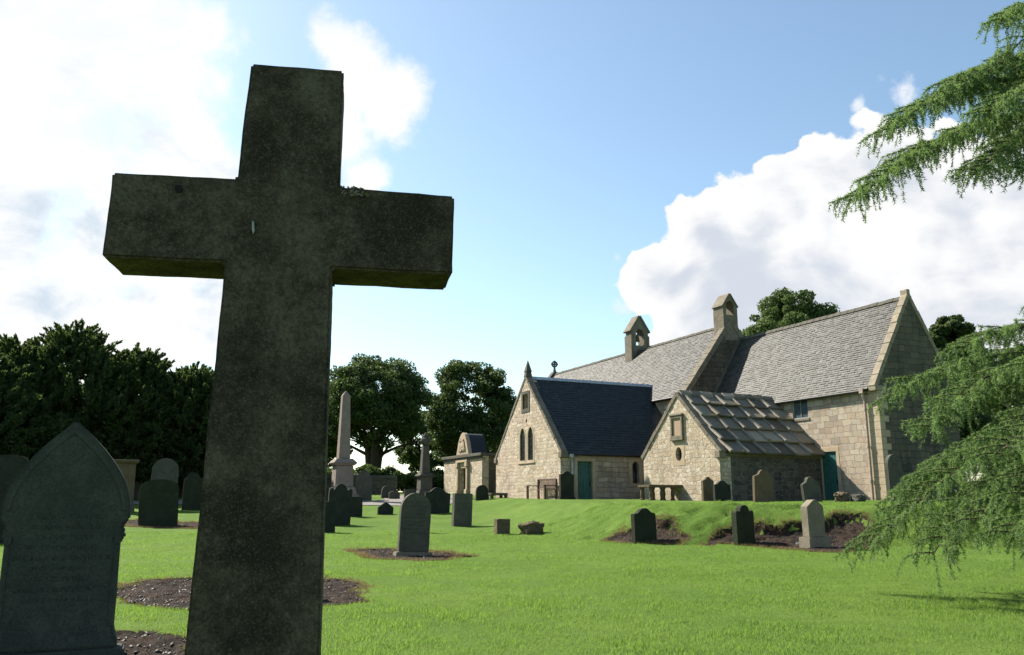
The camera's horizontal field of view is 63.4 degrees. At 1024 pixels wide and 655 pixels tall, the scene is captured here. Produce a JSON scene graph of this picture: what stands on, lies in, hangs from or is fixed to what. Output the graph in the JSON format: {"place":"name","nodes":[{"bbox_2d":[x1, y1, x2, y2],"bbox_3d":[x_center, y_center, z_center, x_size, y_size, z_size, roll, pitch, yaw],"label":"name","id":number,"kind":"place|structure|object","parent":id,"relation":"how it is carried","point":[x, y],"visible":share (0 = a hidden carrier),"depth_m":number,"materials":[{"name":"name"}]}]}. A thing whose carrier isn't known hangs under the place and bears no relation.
{"place":"outdoors","nodes":[
{"label":"outdoors","id":0,"kind":"place"},
{"bbox_2d":[133,495,474,505],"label":"path","id":1,"kind":"structure","parent":0,"point":[396,502],"depth_m":46.94,"materials":[{"name":"grey gravel"}]},
{"bbox_2d":[0,492,1023,654],"bbox_3d":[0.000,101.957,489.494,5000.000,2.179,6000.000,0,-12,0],"label":"ground","id":2,"kind":"structure","parent":0,"point":[487,512],"depth_m":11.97,"materials":[{"name":"green plant"}]},
{"bbox_2d":[0,454,28,543],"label":"gravestone","id":3,"kind":"object","parent":2,"relation":"on","point":[12,466],"visible":0.36,"depth_m":21.62,"materials":[{"name":"grey stone"}]},
{"bbox_2d":[0,333,94,459],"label":"yew tree","id":4,"kind":"object","parent":2,"relation":"on","point":[14,348],"visible":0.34,"depth_m":49.24,"materials":[{"name":"green plant"}]},
{"bbox_2d":[0,352,96,460],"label":"yew tree","id":5,"kind":"object","parent":2,"relation":"on","point":[17,396],"visible":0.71,"depth_m":46.17,"materials":[{"name":"green plant"}]},
{"bbox_2d":[0,422,130,654],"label":"gravestone","id":6,"kind":"object","parent":2,"relation":"on","point":[65,516],"visible":1,"depth_m":6.25,"materials":[{"name":"stone"}]},
{"bbox_2d":[0,317,164,483],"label":"yew tree","id":7,"kind":"object","parent":2,"relation":"on","point":[82,353],"visible":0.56,"depth_m":50.22,"materials":[{"name":"green plant"}]},
{"bbox_2d":[113,459,139,511],"bbox_3d":[-18.387,7.599,39.275,1.178,2.627,0.941,5,-13,-25],"label":"pedestal tomb","id":8,"kind":"object","parent":2,"relation":"on","point":[127,468],"visible":0.46,"depth_m":39.14,"materials":[{"name":"beige stone"}]},
{"bbox_2d":[68,342,204,487],"bbox_3d":[-24.576,6.099,53.880,10.939,10.366,11.283,0,-12,0],"label":"yew tree","id":9,"kind":"object","parent":2,"relation":"on","point":[154,365],"visible":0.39,"depth_m":51.37,"materials":[{"name":"green plant"}]},
{"bbox_2d":[134,482,141,498],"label":"gravestone","id":10,"kind":"object","parent":2,"relation":"on","point":[136,492],"visible":0.34,"depth_m":50.96,"materials":[{"name":"grey stone"}]},
{"bbox_2d":[115,630,185,654],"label":"soil bed","id":11,"kind":"object","parent":2,"relation":"on","point":[155,642],"visible":0.25,"depth_m":6.85,"materials":[{"name":"brown soil"}]},
{"bbox_2d":[138,479,178,526],"bbox_3d":[-13.636,6.903,32.016,1.414,2.062,0.171,3,-12,-25],"label":"gravestone","id":12,"kind":"object","parent":2,"relation":"on","point":[158,501],"visible":0.85,"depth_m":31.97,"materials":[{"name":"grey stone"}]},
{"bbox_2d":[126,520,197,528],"bbox_3d":[-13.384,7.651,32.246,6.493,0.291,2.427,-7,-14,30],"label":"soil bed","id":13,"kind":"object","parent":2,"relation":"on","point":[135,523],"visible":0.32,"depth_m":32.25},
{"bbox_2d":[113,360,213,496],"bbox_3d":[-21.415,6.774,54.594,10.646,9.284,10.403,0,-12,0],"label":"yew tree","id":14,"kind":"object","parent":2,"relation":"on","point":[193,378],"visible":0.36,"depth_m":52.14,"materials":[{"name":"green plant"}]},
{"bbox_2d":[151,458,178,483],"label":"gravestone","id":15,"kind":"object","parent":2,"relation":"on","point":[166,468],"visible":0.35,"depth_m":40.38,"materials":[{"name":"grey stone"}]},
{"bbox_2d":[163,389,211,483],"bbox_3d":[-18.319,7.006,57.067,11.426,9.720,11.458,0,-12,0],"label":"yew tree","id":16,"kind":"object","parent":2,"relation":"on","point":[198,428],"visible":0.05,"depth_m":52.11,"materials":[{"name":"green plant"}]},
{"bbox_2d":[181,477,202,509],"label":"gravestone","id":17,"kind":"object","parent":2,"relation":"on","point":[192,492],"visible":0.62,"depth_m":40.40,"materials":[{"name":"grey stone"}]},
{"bbox_2d":[184,472,199,480],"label":"gravestone","id":18,"kind":"object","parent":2,"relation":"on","point":[193,474],"visible":0.12,"depth_m":42.28,"materials":[{"name":"grey stone"}]},
{"bbox_2d":[117,577,367,609],"bbox_3d":[-3.494,3.429,10.758,3.374,0.114,4.510,3,-12,-15],"label":"soil bed","id":19,"kind":"object","parent":2,"relation":"on","point":[167,586],"visible":0.36,"depth_m":10.64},
{"bbox_2d":[117,517,869,654],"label":"soil clods","id":20,"kind":"object","parent":19,"relation":"on","point":[172,644],"visible":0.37,"depth_m":10.80,"materials":[{"name":"brown soil"}]},
{"bbox_2d":[102,64,453,654],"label":"stone cross","id":21,"kind":"object","parent":2,"relation":"on","point":[283,233],"visible":1,"depth_m":2.50,"materials":[{"name":"stone"}]},
{"bbox_2d":[326,488,328,500],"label":"gravestone","id":22,"kind":"object","parent":2,"relation":"on","point":[327,491],"visible":0.15,"depth_m":45.05,"materials":[{"name":"grey stone"}]},
{"bbox_2d":[325,501,335,532],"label":"gravestone","id":23,"kind":"object","parent":2,"relation":"on","point":[330,517],"visible":0.37,"depth_m":27.35,"materials":[{"name":"grey stone"}]},
{"bbox_2d":[327,427,352,466],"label":"broadleaf tree","id":24,"kind":"object","parent":2,"relation":"on","point":[332,448],"visible":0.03,"depth_m":85.81,"materials":[{"name":"green plant"}]},
{"bbox_2d":[328,484,352,525],"bbox_3d":[-6.703,7.005,32.232,0.914,1.829,0.169,8,-14,-24],"label":"gravestone","id":25,"kind":"object","parent":2,"relation":"on","point":[340,496],"visible":0.66,"depth_m":32.21,"materials":[{"name":"grey stone"}]},
{"bbox_2d":[327,466,353,474],"bbox_3d":[-14.131,11.893,64.923,3.919,2.342,3.624,0,-12,0],"label":"shrub","id":26,"kind":"object","parent":2,"relation":"on","point":[329,470],"visible":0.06,"depth_m":64.03,"materials":[{"name":"green plant"}]},
{"bbox_2d":[329,391,358,496],"bbox_3d":[-10.056,7.133,49.587,1.724,6.694,1.724,5,-13,-25],"label":"obelisk","id":27,"kind":"object","parent":2,"relation":"on","point":[342,463],"visible":0.76,"depth_m":49.22,"materials":[{"name":"grey stone"}]},
{"bbox_2d":[351,497,362,516],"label":"gravestone","id":28,"kind":"object","parent":2,"relation":"on","point":[357,507],"visible":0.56,"depth_m":36.30,"materials":[{"name":"grey stone"}]},
{"bbox_2d":[327,475,396,494],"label":"boundary wall","id":29,"kind":"structure","parent":2,"relation":"on","point":[379,482],"depth_m":58.89,"materials":[{"name":"grey stone"}]},
{"bbox_2d":[355,470,371,500],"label":"gravestone","id":30,"kind":"object","parent":2,"relation":"on","point":[363,482],"visible":0.87,"depth_m":49.07,"materials":[{"name":"grey stone"}]},
{"bbox_2d":[353,464,384,474],"bbox_3d":[-11.263,11.679,63.934,2.989,2.465,2.485,0,-12,0],"label":"shrub","id":31,"kind":"object","parent":2,"relation":"on","point":[371,470],"visible":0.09,"depth_m":63.79,"materials":[{"name":"green plant"}]},
{"bbox_2d":[328,353,435,469],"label":"broadleaf tree","id":32,"kind":"object","parent":2,"relation":"on","point":[394,402],"visible":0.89,"depth_m":73.85,"materials":[{"name":"green plant"}]},
{"bbox_2d":[377,502,393,514],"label":"gravestone","id":33,"kind":"object","parent":2,"relation":"on","point":[385,508],"visible":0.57,"depth_m":37.32,"materials":[{"name":"grey stone"}]},
{"bbox_2d":[381,485,392,497],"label":"gravestone","id":34,"kind":"object","parent":2,"relation":"on","point":[386,490],"visible":0.65,"depth_m":51.89,"materials":[{"name":"grey stone"}]},
{"bbox_2d":[378,465,406,490],"bbox_3d":[-9.586,11.924,64.948,2.724,2.364,2.342,0,-12,0],"label":"shrub","id":35,"kind":"object","parent":2,"relation":"on","point":[401,476],"visible":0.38,"depth_m":64.42,"materials":[{"name":"green plant"}]},
{"bbox_2d":[389,491,399,498],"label":"gravestone","id":36,"kind":"object","parent":2,"relation":"on","point":[394,494],"visible":0.7,"depth_m":50.91,"materials":[{"name":"grey stone"}]},
{"bbox_2d":[399,472,417,492],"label":"shrub","id":37,"kind":"object","parent":2,"relation":"on","point":[410,481],"visible":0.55,"depth_m":66.33,"materials":[{"name":"green plant"}]},
{"bbox_2d":[404,489,416,497],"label":"gravestone","id":38,"kind":"object","parent":2,"relation":"on","point":[407,492],"visible":0.47,"depth_m":50.88,"materials":[{"name":"grey stone"}]},
{"bbox_2d":[393,493,431,556],"bbox_3d":[-2.114,4.378,17.950,0.814,1.568,0.295,8,-14,-23],"label":"gravestone","id":39,"kind":"object","parent":2,"relation":"on","point":[414,525],"visible":0.84,"depth_m":17.89,"materials":[{"name":"stone"}]},
{"bbox_2d":[356,548,468,560],"bbox_3d":[-2.155,4.864,17.699,2.188,0.104,4.410,4,-12,-20],"label":"soil bed","id":40,"kind":"object","parent":2,"relation":"on","point":[435,555],"visible":0.51,"depth_m":17.75,"materials":[{"name":"brown soil"}]},
{"bbox_2d":[393,406,443,472],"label":"broadleaf tree","id":41,"kind":"object","parent":2,"relation":"on","point":[409,455],"visible":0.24,"depth_m":89.84,"materials":[{"name":"green plant"}]},
{"bbox_2d":[415,433,434,495],"bbox_3d":[-5.385,8.614,51.321,1.241,4.201,1.241,5,-13,-25],"label":"obelisk","id":42,"kind":"object","parent":2,"relation":"on","point":[424,475],"visible":0.79,"depth_m":51.06,"materials":[{"name":"grey stone"}]},
{"bbox_2d":[425,487,449,513],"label":"gravestone","id":43,"kind":"object","parent":2,"relation":"on","point":[438,498],"visible":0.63,"depth_m":38.24,"materials":[{"name":"grey stone"}]},
{"bbox_2d":[431,467,443,489],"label":"shrub","id":44,"kind":"object","parent":2,"relation":"on","point":[438,479],"visible":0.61,"depth_m":66.24,"materials":[{"name":"green plant"}]},
{"bbox_2d":[451,493,472,525],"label":"gravestone","id":45,"kind":"object","parent":2,"relation":"on","point":[461,509],"visible":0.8,"depth_m":31.70,"materials":[{"name":"grey stone"}]},
{"bbox_2d":[441,433,495,494],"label":"mausoleum","id":46,"kind":"structure","parent":2,"relation":"on","point":[470,468],"depth_m":59.82,"materials":[{"name":"stone"}]},
{"bbox_2d":[421,359,516,460],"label":"broadleaf tree","id":47,"kind":"object","parent":2,"relation":"on","point":[448,420],"visible":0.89,"depth_m":81.88,"materials":[{"name":"green plant"}]},
{"bbox_2d":[475,485,487,500],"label":"gravestone","id":48,"kind":"object","parent":2,"relation":"on","point":[481,492],"visible":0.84,"depth_m":46.02,"materials":[{"name":"grey stone"}]},
{"bbox_2d":[488,493,507,498],"bbox_3d":[-0.890,9.703,47.520,1.088,0.450,0.908,5,-13,-25],"label":"table tomb","id":49,"kind":"object","parent":2,"relation":"on","point":[499,494],"visible":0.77,"depth_m":47.21,"materials":[{"name":"grey stone"}]},
{"bbox_2d":[115,508,884,650],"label":"soil patches","id":50,"kind":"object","parent":2,"relation":"on","point":[350,550],"depth_m":19.44,"materials":[{"name":"brown soil"}]},
{"bbox_2d":[494,519,509,533],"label":"gravestone","id":51,"kind":"object","parent":2,"relation":"on","point":[501,526],"visible":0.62,"depth_m":26.05,"materials":[{"name":"beige stone"}]},
{"bbox_2d":[518,521,544,534],"bbox_3d":[0.629,6.305,26.034,0.807,0.481,0.540,10,-16,-41],"label":"stone block","id":52,"kind":"object","parent":2,"relation":"on","point":[532,527],"depth_m":25.83,"materials":[{"name":"grey stone"}]},
{"bbox_2d":[526,478,556,498],"bbox_3d":[1.516,8.385,42.806,0.773,1.165,2.083,5,-13,-25],"label":"wooden bench","id":53,"kind":"object","parent":2,"relation":"on","point":[544,485],"visible":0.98,"depth_m":42.99,"materials":[{"name":"brown wood"}]},
{"bbox_2d":[558,471,575,498],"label":"gravestone","id":54,"kind":"object","parent":2,"relation":"on","point":[566,484],"visible":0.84,"depth_m":40.18,"materials":[{"name":"grey stone"}]},
{"bbox_2d":[631,508,656,543],"bbox_3d":[3.490,5.361,21.955,0.704,1.137,0.189,4,-12,-28],"label":"gravestone","id":55,"kind":"object","parent":2,"relation":"on","point":[643,524],"visible":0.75,"depth_m":21.88,"materials":[{"name":"grey stone"}]},
{"bbox_2d":[607,518,688,543],"bbox_3d":[3.604,5.471,22.325,1.702,0.688,2.430,7,-14,-32],"label":"soil bed","id":56,"kind":"object","parent":2,"relation":"on","point":[662,528],"visible":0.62,"depth_m":22.50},
{"bbox_2d":[637,485,682,499],"bbox_3d":[7.001,7.743,38.531,2.135,0.858,1.011,5,-13,-25],"label":"table tomb","id":57,"kind":"object","parent":2,"relation":"on","point":[662,491],"visible":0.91,"depth_m":38.24,"materials":[{"name":"grey stone"}]},
{"bbox_2d":[701,477,713,500],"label":"gravestone","id":58,"kind":"object","parent":2,"relation":"on","point":[707,483],"visible":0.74,"depth_m":35.44,"materials":[{"name":"beige stone"}]},
{"bbox_2d":[713,481,730,500],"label":"gravestone","id":59,"kind":"object","parent":2,"relation":"on","point":[721,490],"visible":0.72,"depth_m":34.45,"materials":[{"name":"grey stone"}]},
{"bbox_2d":[494,289,965,500],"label":"stone church","id":60,"kind":"structure","parent":2,"relation":"on","point":[732,406],"depth_m":40.55,"materials":[{"name":"stone"}]},
{"bbox_2d":[519,426,525,462],"bbox_3d":[0.627,6.551,46.534,0.105,2.026,0.871,5,-13,-25],"label":"window","id":61,"kind":"structure","parent":60,"relation":"in","point":[522,434],"depth_m":46.63,"materials":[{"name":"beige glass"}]},
{"bbox_2d":[521,390,529,412],"bbox_3d":[0.878,4.186,46.690,0.310,1.200,1.020,5,-13,-25],"label":"window","id":62,"kind":"structure","parent":60,"relation":"in","point":[523,410],"depth_m":46.85,"materials":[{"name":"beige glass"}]},
{"bbox_2d":[527,425,533,461],"bbox_3d":[1.048,6.368,45.657,0.105,2.026,0.871,5,-13,-25],"label":"window","id":63,"kind":"structure","parent":60,"relation":"in","point":[530,432],"depth_m":45.74,"materials":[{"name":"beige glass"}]},
{"bbox_2d":[578,461,590,498],"bbox_3d":[3.699,8.050,42.924,0.892,2.220,0.113,5,-13,-25],"label":"door","id":64,"kind":"structure","parent":60,"relation":"in","point":[584,468],"depth_m":42.99,"materials":[{"name":"teal wood"}]},
{"bbox_2d":[629,458,642,485],"bbox_3d":[6.531,7.726,44.264,0.820,1.480,0.260,5,-13,-25],"label":"window","id":65,"kind":"structure","parent":60,"relation":"in","point":[632,466],"depth_m":44.25,"materials":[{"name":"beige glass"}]},
{"bbox_2d":[672,443,684,465],"bbox_3d":[7.942,5.970,39.014,0.262,1.060,0.920,5,-13,-25],"label":"window","id":66,"kind":"structure","parent":60,"relation":"in","point":[676,462],"depth_m":39.05,"materials":[{"name":"stone"}]},
{"bbox_2d":[791,400,809,421],"bbox_3d":[13.997,4.002,40.235,0.150,1.090,1.180,5,-13,-25],"label":"window","id":67,"kind":"structure","parent":60,"relation":"in","point":[800,408],"depth_m":40.26,"materials":[{"name":"glass"}]},
{"bbox_2d":[822,451,838,499],"bbox_3d":[14.690,6.951,38.182,0.114,2.440,0.912,5,-13,-25],"label":"door","id":68,"kind":"structure","parent":60,"relation":"in","point":[829,460],"depth_m":38.24,"materials":[{"name":"teal wood"}]},
{"bbox_2d":[731,505,754,544],"bbox_3d":[5.857,5.120,21.004,0.592,1.229,0.210,5,-13,-28],"label":"gravestone","id":69,"kind":"object","parent":2,"relation":"on","point":[742,519],"visible":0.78,"depth_m":20.92,"materials":[{"name":"grey stone"}]},
{"bbox_2d":[752,470,774,502],"bbox_3d":[9.520,6.136,31.416,0.923,1.470,0.149,7,-14,-22],"label":"gravestone","id":70,"kind":"object","parent":2,"relation":"on","point":[763,484],"visible":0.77,"depth_m":31.36,"materials":[{"name":"beige stone"}]},
{"bbox_2d":[705,512,872,551],"bbox_3d":[7.474,5.131,21.046,3.819,0.852,3.707,9,-15,-36],"label":"soil bed","id":71,"kind":"object","parent":2,"relation":"on","point":[848,535],"visible":0.57,"depth_m":21.45,"materials":[{"name":"brown soil"}]},
{"bbox_2d":[740,287,839,336],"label":"broadleaf tree","id":72,"kind":"object","parent":2,"relation":"on","point":[777,309],"visible":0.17,"depth_m":65.92,"materials":[{"name":"green plant"}]},
{"bbox_2d":[800,477,822,501],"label":"gravestone","id":73,"kind":"object","parent":2,"relation":"on","point":[810,488],"visible":0.77,"depth_m":32.29,"materials":[{"name":"grey stone"}]},
{"bbox_2d":[799,500,830,547],"bbox_3d":[7.286,4.852,20.046,0.666,1.361,0.403,4,-12,-24],"label":"gravestone","id":74,"kind":"object","parent":2,"relation":"on","point":[813,524],"visible":0.86,"depth_m":19.94,"materials":[{"name":"stone"}]},
{"bbox_2d":[834,492,849,501],"bbox_3d":[13.092,6.741,32.912,0.559,0.465,1.132,-7,-14,30],"label":"stone block","id":75,"kind":"object","parent":2,"relation":"on","point":[841,496],"depth_m":32.52,"materials":[{"name":"beige stone"}]},
{"bbox_2d":[850,494,866,501],"bbox_3d":[13.549,6.711,32.526,0.439,0.362,0.705,1,-12,-4],"label":"stone block","id":76,"kind":"object","parent":2,"relation":"on","point":[858,497],"depth_m":32.29,"materials":[{"name":"grey stone"}]},
{"bbox_2d":[885,454,902,500],"bbox_3d":[15.337,6.110,33.253,0.943,2.035,0.303,6,-13,-26],"label":"gravestone","id":77,"kind":"object","parent":2,"relation":"on","point":[893,469],"visible":0.59,"depth_m":33.19,"materials":[{"name":"grey stone"}]},
{"bbox_2d":[828,1,1023,594],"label":"cedar tree","id":78,"kind":"object","parent":2,"relation":"on","point":[997,458],"visible":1,"depth_m":9.94,"materials":[{"name":"green plant"}]},
{"bbox_2d":[928,314,995,484],"bbox_3d":[31.981,5.718,60.257,6.341,13.216,6.267,-7,-14,30],"label":"broadleaf tree","id":79,"kind":"object","parent":2,"relation":"on","point":[944,331],"visible":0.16,"depth_m":59.27,"materials":[{"name":"green plant"}]},
{"bbox_2d":[990,375,1023,433],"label":"tree","id":80,"kind":"object","parent":2,"relation":"on","point":[1005,408],"visible":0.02,"depth_m":61.92,"materials":[{"name":"green plant"}]},
{"bbox_2d":[0,0,1023,491],"label":"sky","id":81,"kind":"structure","parent":0,"point":[603,164],"materials":[{"name":"blue"}]}
]}

